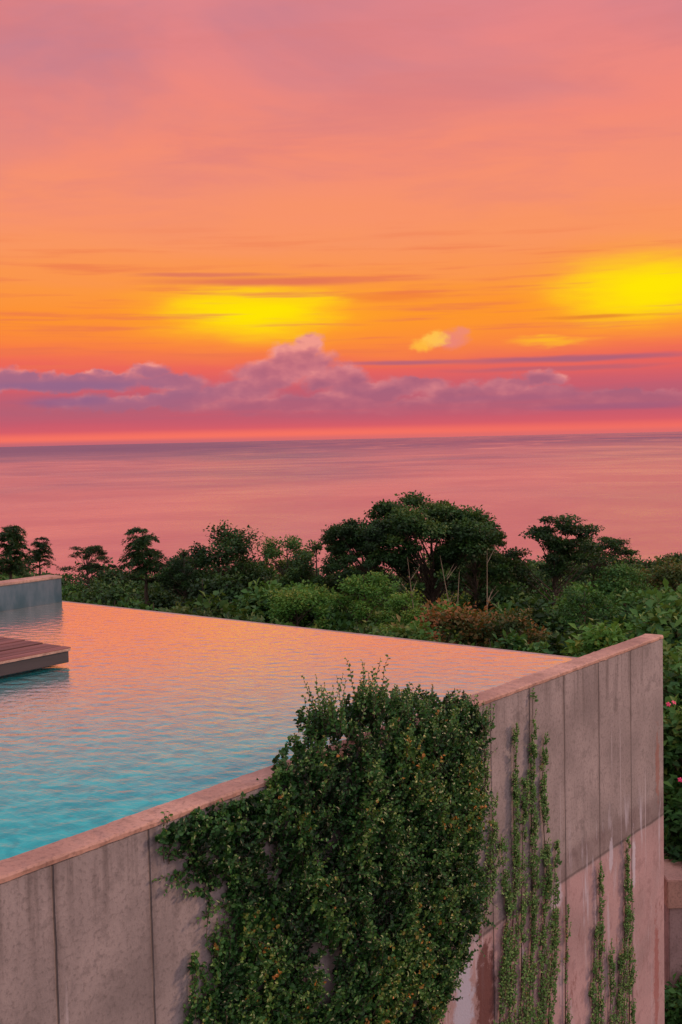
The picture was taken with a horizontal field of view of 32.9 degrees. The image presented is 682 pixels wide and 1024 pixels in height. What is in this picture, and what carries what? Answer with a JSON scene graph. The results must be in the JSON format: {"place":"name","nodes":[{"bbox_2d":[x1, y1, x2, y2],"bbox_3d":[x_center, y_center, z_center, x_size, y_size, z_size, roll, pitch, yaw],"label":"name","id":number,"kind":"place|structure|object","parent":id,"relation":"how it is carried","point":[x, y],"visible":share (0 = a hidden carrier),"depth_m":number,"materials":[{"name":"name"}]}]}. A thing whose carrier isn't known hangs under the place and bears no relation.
{"place":"outdoors","nodes":[
{"label":"outdoors","id":0,"kind":"place"},
{"bbox_2d":[0,432,681,584],"bbox_3d":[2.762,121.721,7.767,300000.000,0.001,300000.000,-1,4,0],"label":"sea","id":1,"kind":"structure","parent":0,"point":[175,497],"depth_m":2905.70,"materials":[{"name":"liquid"}]},
{"bbox_2d":[0,0,681,446],"label":"sky","id":2,"kind":"structure","parent":0,"point":[221,220],"materials":[{"name":"orange"}]},
{"bbox_3d":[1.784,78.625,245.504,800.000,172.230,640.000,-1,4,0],"label":"ground","id":3,"kind":"structure","parent":0,"visible":0},
{"bbox_2d":[0,574,17,580],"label":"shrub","id":4,"kind":"object","parent":3,"relation":"on","point":[2,577],"visible":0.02,"depth_m":52.19,"materials":[{"name":"green plant"}]},
{"bbox_2d":[0,524,37,579],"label":"broadleaf tree","id":5,"kind":"object","parent":3,"relation":"on","point":[14,546],"visible":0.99,"depth_m":43.82,"materials":[{"name":"green plant"}]},
{"bbox_2d":[0,554,47,578],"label":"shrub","id":6,"kind":"object","parent":3,"relation":"on","point":[28,573],"visible":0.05,"depth_m":77.84,"materials":[{"name":"green plant"}]},
{"bbox_2d":[24,536,58,575],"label":"broadleaf tree","id":7,"kind":"object","parent":3,"relation":"on","point":[39,554],"visible":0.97,"depth_m":46.08,"materials":[{"name":"green plant"}]},
{"bbox_2d":[16,570,96,602],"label":"shrub","id":8,"kind":"object","parent":3,"relation":"on","point":[64,583],"visible":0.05,"depth_m":60.05,"materials":[{"name":"green plant"}]},
{"bbox_2d":[61,583,87,602],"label":"shrub","id":9,"kind":"object","parent":3,"relation":"on","point":[66,591],"visible":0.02,"depth_m":48.15,"materials":[{"name":"green plant"}]},
{"bbox_2d":[56,545,118,591],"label":"broadleaf tree","id":10,"kind":"object","parent":3,"relation":"on","point":[91,551],"visible":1,"depth_m":48.09,"materials":[{"name":"green plant"}]},
{"bbox_2d":[55,571,119,604],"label":"shrub","id":11,"kind":"object","parent":3,"relation":"on","point":[67,577],"visible":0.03,"depth_m":65.12,"materials":[{"name":"green plant"}]},
{"bbox_2d":[63,556,129,597],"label":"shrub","id":12,"kind":"object","parent":3,"relation":"on","point":[85,576],"visible":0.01,"depth_m":84.02,"materials":[{"name":"green plant"}]},
{"bbox_2d":[86,598,114,606],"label":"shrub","id":13,"kind":"object","parent":3,"relation":"on","point":[92,601],"depth_m":35.19,"materials":[{"name":"green plant"}]},
{"bbox_2d":[62,575,151,606],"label":"shrub","id":14,"kind":"object","parent":3,"relation":"on","point":[113,597],"visible":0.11,"depth_m":43.62,"materials":[{"name":"green plant"}]},
{"bbox_2d":[85,566,150,594],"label":"shrub","id":15,"kind":"object","parent":3,"relation":"on","point":[111,573],"visible":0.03,"depth_m":81.17,"materials":[{"name":"green plant"}]},
{"bbox_2d":[108,572,157,594],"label":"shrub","id":16,"kind":"object","parent":3,"relation":"on","point":[139,583],"visible":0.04,"depth_m":67.61,"materials":[{"name":"green plant"}]},
{"bbox_2d":[110,527,171,606],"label":"broadleaf tree","id":17,"kind":"object","parent":3,"relation":"on","point":[142,553],"visible":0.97,"depth_m":48.00,"materials":[{"name":"green plant"}]},
{"bbox_2d":[108,596,175,611],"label":"shrub","id":18,"kind":"object","parent":3,"relation":"on","point":[133,603],"visible":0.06,"depth_m":36.24,"materials":[{"name":"green plant"}]},
{"bbox_2d":[121,569,196,600],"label":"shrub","id":19,"kind":"object","parent":3,"relation":"on","point":[141,589],"depth_m":61.70,"materials":[{"name":"green plant"}]},
{"bbox_2d":[135,576,197,610],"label":"shrub","id":20,"kind":"object","parent":3,"relation":"on","point":[158,597],"visible":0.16,"depth_m":51.34,"materials":[{"name":"green plant"}]},
{"bbox_2d":[155,548,211,601],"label":"broadleaf tree","id":21,"kind":"object","parent":3,"relation":"on","point":[180,575],"visible":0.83,"depth_m":47.01,"materials":[{"name":"green plant"}]},
{"bbox_2d":[151,551,216,581],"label":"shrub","id":22,"kind":"object","parent":3,"relation":"on","point":[192,566],"visible":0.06,"depth_m":85.54,"materials":[{"name":"green plant"}]},
{"bbox_2d":[159,601,221,617],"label":"shrub","id":23,"kind":"object","parent":3,"relation":"on","point":[179,609],"visible":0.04,"depth_m":29.28,"materials":[{"name":"green plant"}]},
{"bbox_2d":[163,567,263,612],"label":"shrub","id":24,"kind":"object","parent":3,"relation":"on","point":[230,590],"visible":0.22,"depth_m":44.26,"materials":[{"name":"green plant"}]},
{"bbox_2d":[196,560,234,576],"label":"broadleaf tree","id":25,"kind":"object","parent":3,"relation":"on","point":[214,569],"visible":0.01,"depth_m":87.10,"materials":[{"name":"green plant"}]},
{"bbox_2d":[184,585,260,619],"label":"shrub","id":26,"kind":"object","parent":3,"relation":"on","point":[224,607],"visible":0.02,"depth_m":32.48,"materials":[{"name":"green plant"}]},
{"bbox_2d":[188,577,273,600],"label":"shrub","id":27,"kind":"object","parent":3,"relation":"on","point":[270,581],"depth_m":47.30,"materials":[{"name":"green plant"}]},
{"bbox_2d":[186,520,278,597],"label":"broadleaf tree","id":28,"kind":"object","parent":3,"relation":"on","point":[233,545],"visible":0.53,"depth_m":47.63,"materials":[{"name":"green plant"}]},
{"bbox_2d":[220,608,274,623],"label":"shrub","id":29,"kind":"object","parent":3,"relation":"on","point":[241,616],"visible":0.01,"depth_m":28.79,"materials":[{"name":"green plant"}]},
{"bbox_2d":[213,577,319,622],"bbox_3d":[-2.148,8.428,37.761,4.263,12.866,4.158,-1,4,4],"label":"shrub","id":30,"kind":"object","parent":3,"relation":"on","point":[257,601],"visible":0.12,"depth_m":36.99,"materials":[{"name":"green plant"}]},
{"bbox_2d":[254,534,314,593],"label":"broadleaf tree","id":31,"kind":"object","parent":3,"relation":"on","point":[269,551],"visible":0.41,"depth_m":49.99,"materials":[{"name":"green plant"}]},
{"bbox_2d":[269,617,317,628],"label":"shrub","id":32,"kind":"object","parent":3,"relation":"on","point":[287,623],"depth_m":27.66,"materials":[{"name":"green plant"}]},
{"bbox_2d":[261,583,331,629],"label":"shrub","id":33,"kind":"object","parent":3,"relation":"on","point":[288,605],"visible":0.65,"depth_m":34.98,"materials":[{"name":"green plant"}]},
{"bbox_2d":[268,603,354,632],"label":"shrub","id":34,"kind":"object","parent":3,"relation":"on","point":[338,619],"visible":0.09,"depth_m":35.97,"materials":[{"name":"green plant"}]},
{"bbox_2d":[276,539,350,596],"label":"broadleaf tree","id":35,"kind":"object","parent":3,"relation":"on","point":[304,572],"visible":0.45,"depth_m":45.85,"materials":[{"name":"green plant"}]},
{"bbox_2d":[276,578,353,609],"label":"shrub","id":36,"kind":"object","parent":3,"relation":"on","point":[325,591],"visible":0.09,"depth_m":42.04,"materials":[{"name":"green plant"}]},
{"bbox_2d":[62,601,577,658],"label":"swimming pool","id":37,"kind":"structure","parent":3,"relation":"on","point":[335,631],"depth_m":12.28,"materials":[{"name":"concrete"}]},
{"bbox_2d":[0,575,61,610],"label":"concrete wall","id":38,"kind":"structure","parent":37,"relation":"on","point":[19,593],"depth_m":14.63,"materials":[{"name":"concrete"}]},
{"bbox_2d":[0,637,70,675],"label":"wooden deck","id":39,"kind":"structure","parent":37,"relation":"on","point":[18,655],"depth_m":10.50,"materials":[{"name":"brown wood"}]},
{"bbox_2d":[0,602,572,859],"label":"water","id":40,"kind":"structure","parent":37,"relation":"in","point":[121,713],"depth_m":9.30,"materials":[{"name":"blue liquid"}]},
{"bbox_2d":[0,634,664,1023],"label":"concrete wall","id":41,"kind":"structure","parent":3,"relation":"on","point":[96,926],"depth_m":8.95,"materials":[{"name":"grey concrete"}]},
{"bbox_2d":[183,926,224,1023],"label":"creeper","id":42,"kind":"object","parent":41,"relation":"attached to","point":[196,1009],"visible":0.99,"depth_m":6.37,"materials":[{"name":"green plant"}]},
{"bbox_2d":[152,654,504,1023],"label":"climbing fig","id":43,"kind":"object","parent":41,"relation":"attached to","point":[437,805],"visible":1,"depth_m":7.30,"materials":[{"name":"green plant"}]},
{"bbox_2d":[482,709,506,907],"bbox_3d":[1.151,2.253,8.784,0.078,1.551,0.300,2,5,38],"label":"creeper","id":44,"kind":"object","parent":41,"relation":"attached to","point":[490,860],"visible":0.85,"depth_m":8.79,"materials":[{"name":"green plant"}]},
{"bbox_2d":[493,688,561,1023],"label":"creeper","id":45,"kind":"object","parent":41,"relation":"attached to","point":[514,953],"visible":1,"depth_m":9.28,"materials":[{"name":"green plant"}]},
{"bbox_2d":[563,898,572,1023],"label":"creeper","id":46,"kind":"object","parent":41,"relation":"attached to","point":[567,955],"visible":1,"depth_m":9.83,"materials":[{"name":"green plant"}]},
{"bbox_2d":[588,861,620,1023],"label":"creeper","id":47,"kind":"object","parent":41,"relation":"attached to","point":[599,930],"visible":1,"depth_m":10.32,"materials":[{"name":"green plant"}]},
{"bbox_2d":[615,835,637,1023],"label":"creeper","id":48,"kind":"object","parent":41,"relation":"attached to","point":[628,956],"visible":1,"depth_m":10.75,"materials":[{"name":"green plant"}]},
{"bbox_2d":[327,620,378,634],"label":"shrub","id":49,"kind":"object","parent":3,"relation":"on","point":[363,627],"visible":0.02,"depth_m":30.67,"materials":[{"name":"green plant"}]},
{"bbox_2d":[336,593,383,611],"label":"shrub","id":50,"kind":"object","parent":3,"relation":"on","point":[358,599],"visible":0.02,"depth_m":44.65,"materials":[{"name":"green plant"}]},
{"bbox_2d":[324,597,398,627],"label":"shrub","id":51,"kind":"object","parent":3,"relation":"on","point":[361,618],"visible":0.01,"depth_m":36.70,"materials":[{"name":"green plant"}]},
{"bbox_2d":[321,569,402,632],"bbox_3d":[0.821,5.712,36.377,2.403,7.833,2.418,-3,4,-26],"label":"shrub","id":52,"kind":"object","parent":3,"relation":"on","point":[366,588],"visible":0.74,"depth_m":35.87,"materials":[{"name":"green plant"}]},
{"bbox_2d":[319,564,404,593],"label":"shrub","id":53,"kind":"object","parent":3,"relation":"on","point":[397,578],"visible":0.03,"depth_m":64.34,"materials":[{"name":"green plant"}]},
{"bbox_2d":[318,517,418,601],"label":"broadleaf tree","id":54,"kind":"object","parent":3,"relation":"on","point":[344,560],"visible":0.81,"depth_m":42.43,"materials":[{"name":"green plant"}]},
{"bbox_2d":[375,568,408,601],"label":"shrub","id":55,"kind":"object","parent":3,"relation":"on","point":[394,574],"depth_m":79.59,"materials":[{"name":"green plant"}]},
{"bbox_2d":[349,614,454,642],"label":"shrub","id":56,"kind":"object","parent":3,"relation":"on","point":[403,626],"depth_m":25.89,"materials":[{"name":"green plant"}]},
{"bbox_2d":[377,583,432,627],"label":"shrub","id":57,"kind":"object","parent":3,"relation":"on","point":[403,613],"visible":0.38,"depth_m":33.13,"materials":[{"name":"green plant"}]},
{"bbox_2d":[368,616,446,641],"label":"shrub","id":58,"kind":"object","parent":3,"relation":"on","point":[409,633],"visible":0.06,"depth_m":23.07,"materials":[{"name":"green plant"}]},
{"bbox_2d":[377,586,441,606],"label":"shrub","id":59,"kind":"object","parent":3,"relation":"on","point":[401,589],"visible":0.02,"depth_m":51.39,"materials":[{"name":"green plant"}]},
{"bbox_2d":[403,557,419,612],"bbox_3d":[2.224,5.189,33.414,0.858,7.820,0.480,-1,4,0],"label":"bare sapling","id":60,"kind":"object","parent":3,"relation":"on","point":[410,587],"visible":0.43,"depth_m":33.21,"materials":[{"name":"brown plant"}]},
{"bbox_2d":[396,548,429,579],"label":"broadleaf tree","id":61,"kind":"object","parent":3,"relation":"on","point":[419,565],"visible":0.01,"depth_m":91.89,"materials":[{"name":"green plant"}]},
{"bbox_2d":[393,601,441,625],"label":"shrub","id":62,"kind":"object","parent":3,"relation":"on","point":[433,603],"visible":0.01,"depth_m":37.19,"materials":[{"name":"green plant"}]},
{"bbox_2d":[324,490,519,607],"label":"broadleaf tree","id":63,"kind":"object","parent":3,"relation":"on","point":[440,522],"visible":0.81,"depth_m":42.72,"materials":[{"name":"green plant"}]},
{"bbox_2d":[405,599,468,644],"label":"shrub","id":64,"kind":"object","parent":3,"relation":"on","point":[444,607],"visible":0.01,"depth_m":29.37,"materials":[{"name":"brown plant"}]},
{"bbox_2d":[440,557,456,642],"bbox_3d":[3.338,5.119,32.408,1.232,7.868,0.399,-1,4,0],"label":"bare sapling","id":65,"kind":"object","parent":3,"relation":"on","point":[445,583],"visible":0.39,"depth_m":32.20,"materials":[{"name":"brown plant"}]},
{"bbox_2d":[414,590,485,611],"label":"shrub","id":66,"kind":"object","parent":3,"relation":"on","point":[463,599],"visible":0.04,"depth_m":47.14,"materials":[{"name":"green plant"}]},
{"bbox_2d":[411,597,501,646],"bbox_3d":[2.745,6.347,27.479,2.688,8.555,2.582,2,5,43],"label":"shrub","id":67,"kind":"object","parent":3,"relation":"on","point":[465,623],"visible":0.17,"depth_m":26.80,"materials":[{"name":"green plant"}]},
{"bbox_2d":[429,564,497,601],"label":"broadleaf tree","id":68,"kind":"object","parent":3,"relation":"on","point":[453,587],"visible":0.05,"depth_m":59.41,"materials":[{"name":"green plant"}]},
{"bbox_2d":[430,526,521,620],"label":"broadleaf tree","id":69,"kind":"object","parent":3,"relation":"on","point":[445,554],"visible":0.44,"depth_m":43.05,"materials":[{"name":"green plant"}]},
{"bbox_2d":[477,550,498,621],"bbox_3d":[3.896,5.002,30.446,0.590,8.060,0.417,-1,4,0],"label":"bare sapling","id":70,"kind":"object","parent":3,"relation":"on","point":[490,593],"visible":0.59,"depth_m":30.20,"materials":[{"name":"brown plant"}]},
{"bbox_2d":[449,575,536,601],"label":"broadleaf tree","id":71,"kind":"object","parent":3,"relation":"on","point":[501,586],"visible":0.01,"depth_m":59.93,"materials":[{"name":"green plant"}]},
{"bbox_2d":[470,600,524,633],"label":"shrub","id":72,"kind":"object","parent":3,"relation":"on","point":[500,608],"visible":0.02,"depth_m":33.32,"materials":[{"name":"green plant"}]},
{"bbox_2d":[459,547,549,611],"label":"broadleaf tree","id":73,"kind":"object","parent":3,"relation":"on","point":[524,580],"visible":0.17,"depth_m":46.12,"materials":[{"name":"green plant"}]},
{"bbox_2d":[466,576,550,630],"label":"shrub","id":74,"kind":"object","parent":3,"relation":"on","point":[508,592],"visible":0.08,"depth_m":42.02,"materials":[{"name":"green plant"}]},
{"bbox_2d":[477,606,551,648],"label":"shrub","id":75,"kind":"object","parent":3,"relation":"on","point":[520,620],"visible":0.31,"depth_m":26.12,"materials":[{"name":"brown plant"}]},
{"bbox_2d":[486,627,553,653],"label":"shrub","id":76,"kind":"object","parent":3,"relation":"on","point":[515,641],"visible":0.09,"depth_m":23.68,"materials":[{"name":"green plant"}]},
{"bbox_2d":[501,553,546,590],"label":"broadleaf tree","id":77,"kind":"object","parent":3,"relation":"on","point":[529,562],"visible":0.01,"depth_m":84.23,"materials":[{"name":"green plant"}]},
{"bbox_2d":[483,591,577,636],"bbox_3d":[6.423,9.265,38.941,4.131,13.402,4.455,-4,5,-40],"label":"shrub","id":78,"kind":"object","parent":3,"relation":"on","point":[529,602],"visible":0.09,"depth_m":37.95,"materials":[{"name":"green plant"}]},
{"bbox_2d":[510,559,574,604],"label":"broadleaf tree","id":79,"kind":"object","parent":3,"relation":"on","point":[548,583],"visible":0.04,"depth_m":66.98,"materials":[{"name":"green plant"}]},
{"bbox_2d":[501,513,609,610],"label":"broadleaf tree","id":80,"kind":"object","parent":3,"relation":"on","point":[559,555],"visible":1,"depth_m":41.57,"materials":[{"name":"green plant"}]},
{"bbox_2d":[527,550,591,601],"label":"broadleaf tree","id":81,"kind":"object","parent":3,"relation":"on","point":[582,566],"depth_m":82.28,"materials":[{"name":"green plant"}]},
{"bbox_2d":[526,582,596,634],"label":"shrub","id":82,"kind":"object","parent":3,"relation":"on","point":[544,594],"visible":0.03,"depth_m":44.84,"materials":[{"name":"green plant"}]},
{"bbox_2d":[527,618,607,655],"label":"shrub","id":83,"kind":"object","parent":3,"relation":"on","point":[557,638],"visible":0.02,"depth_m":29.09,"materials":[{"name":"green plant"}]},
{"bbox_2d":[541,581,621,622],"bbox_3d":[8.620,7.347,39.929,3.391,10.010,2.841,-3,4,-25],"label":"broadleaf tree","id":84,"kind":"object","parent":3,"relation":"on","point":[581,586],"visible":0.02,"depth_m":39.53,"materials":[{"name":"green plant"}]},
{"bbox_2d":[544,584,622,656],"bbox_3d":[7.121,6.134,34.285,2.341,7.981,2.287,-3,4,-27],"label":"shrub","id":85,"kind":"object","parent":3,"relation":"on","point":[603,610],"visible":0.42,"depth_m":33.82,"materials":[{"name":"green plant"}]},
{"bbox_2d":[567,646,603,656],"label":"shrub","id":86,"kind":"object","parent":3,"relation":"on","point":[589,651],"depth_m":20.71,"materials":[{"name":"green plant"}]},
{"bbox_2d":[548,535,640,590],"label":"broadleaf tree","id":87,"kind":"object","parent":3,"relation":"on","point":[614,545],"visible":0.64,"depth_m":44.83,"materials":[{"name":"green plant"}]},
{"bbox_2d":[559,622,633,656],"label":"shrub","id":88,"kind":"object","parent":3,"relation":"on","point":[604,637],"visible":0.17,"depth_m":20.86,"materials":[{"name":"green plant"}]},
{"bbox_2d":[564,611,655,654],"bbox_3d":[6.155,7.667,25.340,3.726,10.998,3.121,-2,4,-11],"label":"shrub","id":89,"kind":"object","parent":3,"relation":"on","point":[627,625],"visible":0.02,"depth_m":24.90,"materials":[{"name":"green plant"}]},
{"bbox_2d":[586,563,648,589],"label":"broadleaf tree","id":90,"kind":"object","parent":3,"relation":"on","point":[591,577],"depth_m":63.63,"materials":[{"name":"green plant"}]},
{"bbox_2d":[607,554,645,567],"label":"broadleaf tree","id":91,"kind":"object","parent":3,"relation":"on","point":[630,561],"visible":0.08,"depth_m":142.33,"materials":[{"name":"green plant"}]},
{"bbox_2d":[591,560,662,612],"bbox_3d":[10.040,6.457,40.364,2.836,9.493,2.898,-4,4,-33],"label":"broadleaf tree","id":92,"kind":"object","parent":3,"relation":"on","point":[621,574],"visible":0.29,"depth_m":39.90,"materials":[{"name":"green plant"}]},
{"bbox_2d":[605,586,678,631],"bbox_3d":[9.919,8.381,36.427,4.044,12.516,4.147,2,5,39],"label":"shrub","id":93,"kind":"object","parent":3,"relation":"on","point":[639,608],"visible":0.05,"depth_m":36.27,"materials":[{"name":"green plant"}]},
{"bbox_2d":[611,577,681,650],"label":"shrub","id":94,"kind":"object","parent":3,"relation":"on","point":[668,618],"visible":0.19,"depth_m":22.15,"materials":[{"name":"green plant"}]},
{"bbox_2d":[625,553,681,604],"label":"broadleaf tree","id":95,"kind":"object","parent":3,"relation":"on","point":[673,570],"visible":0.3,"depth_m":44.75,"materials":[{"name":"green plant"}]},
{"bbox_2d":[631,562,681,595],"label":"broadleaf tree","id":96,"kind":"object","parent":3,"relation":"on","point":[657,571],"depth_m":59.16,"materials":[{"name":"green plant"}]},
{"bbox_2d":[637,552,680,572],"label":"broadleaf tree","id":97,"kind":"object","parent":3,"relation":"on","point":[644,563],"visible":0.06,"depth_m":139.12,"materials":[{"name":"green plant"}]},
{"bbox_2d":[642,585,680,604],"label":"broadleaf tree","id":98,"kind":"object","parent":3,"relation":"on","point":[670,589],"visible":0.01,"depth_m":38.55,"materials":[{"name":"green plant"}]},
{"bbox_2d":[651,626,681,785],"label":"shrub","id":99,"kind":"object","parent":3,"relation":"on","point":[665,634],"depth_m":19.11,"materials":[{"name":"green plant"}]},
{"bbox_2d":[661,552,681,566],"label":"broadleaf tree","id":100,"kind":"object","parent":3,"relation":"on","point":[676,555],"visible":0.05,"depth_m":161.79,"materials":[{"name":"green plant"}]},
{"bbox_2d":[663,693,681,845],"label":"shrub","id":101,"kind":"object","parent":3,"relation":"on","point":[672,747],"visible":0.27,"depth_m":14.82,"materials":[{"name":"green plant"}]},
{"bbox_2d":[663,646,681,776],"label":"shrub","id":102,"kind":"object","parent":3,"relation":"on","point":[672,679],"visible":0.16,"depth_m":16.50,"materials":[{"name":"green plant"}]},
{"bbox_2d":[663,780,681,859],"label":"shrub","id":103,"kind":"object","parent":3,"relation":"on","point":[672,856],"depth_m":14.44,"materials":[{"name":"green plant"}]},
{"bbox_2d":[664,853,681,1023],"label":"concrete ledge","id":104,"kind":"object","parent":3,"relation":"on","point":[672,918],"visible":0.4,"depth_m":13.61,"materials":[{"name":"grey concrete"}]},
{"bbox_2d":[664,799,681,862],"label":"shrub","id":105,"kind":"object","parent":3,"relation":"on","point":[674,840],"visible":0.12,"depth_m":14.30,"materials":[{"name":"green plant"}]},
{"bbox_2d":[664,973,681,1023],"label":"shrub","id":106,"kind":"object","parent":3,"relation":"on","point":[673,1002],"visible":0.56,"depth_m":13.07,"materials":[{"name":"green plant"}]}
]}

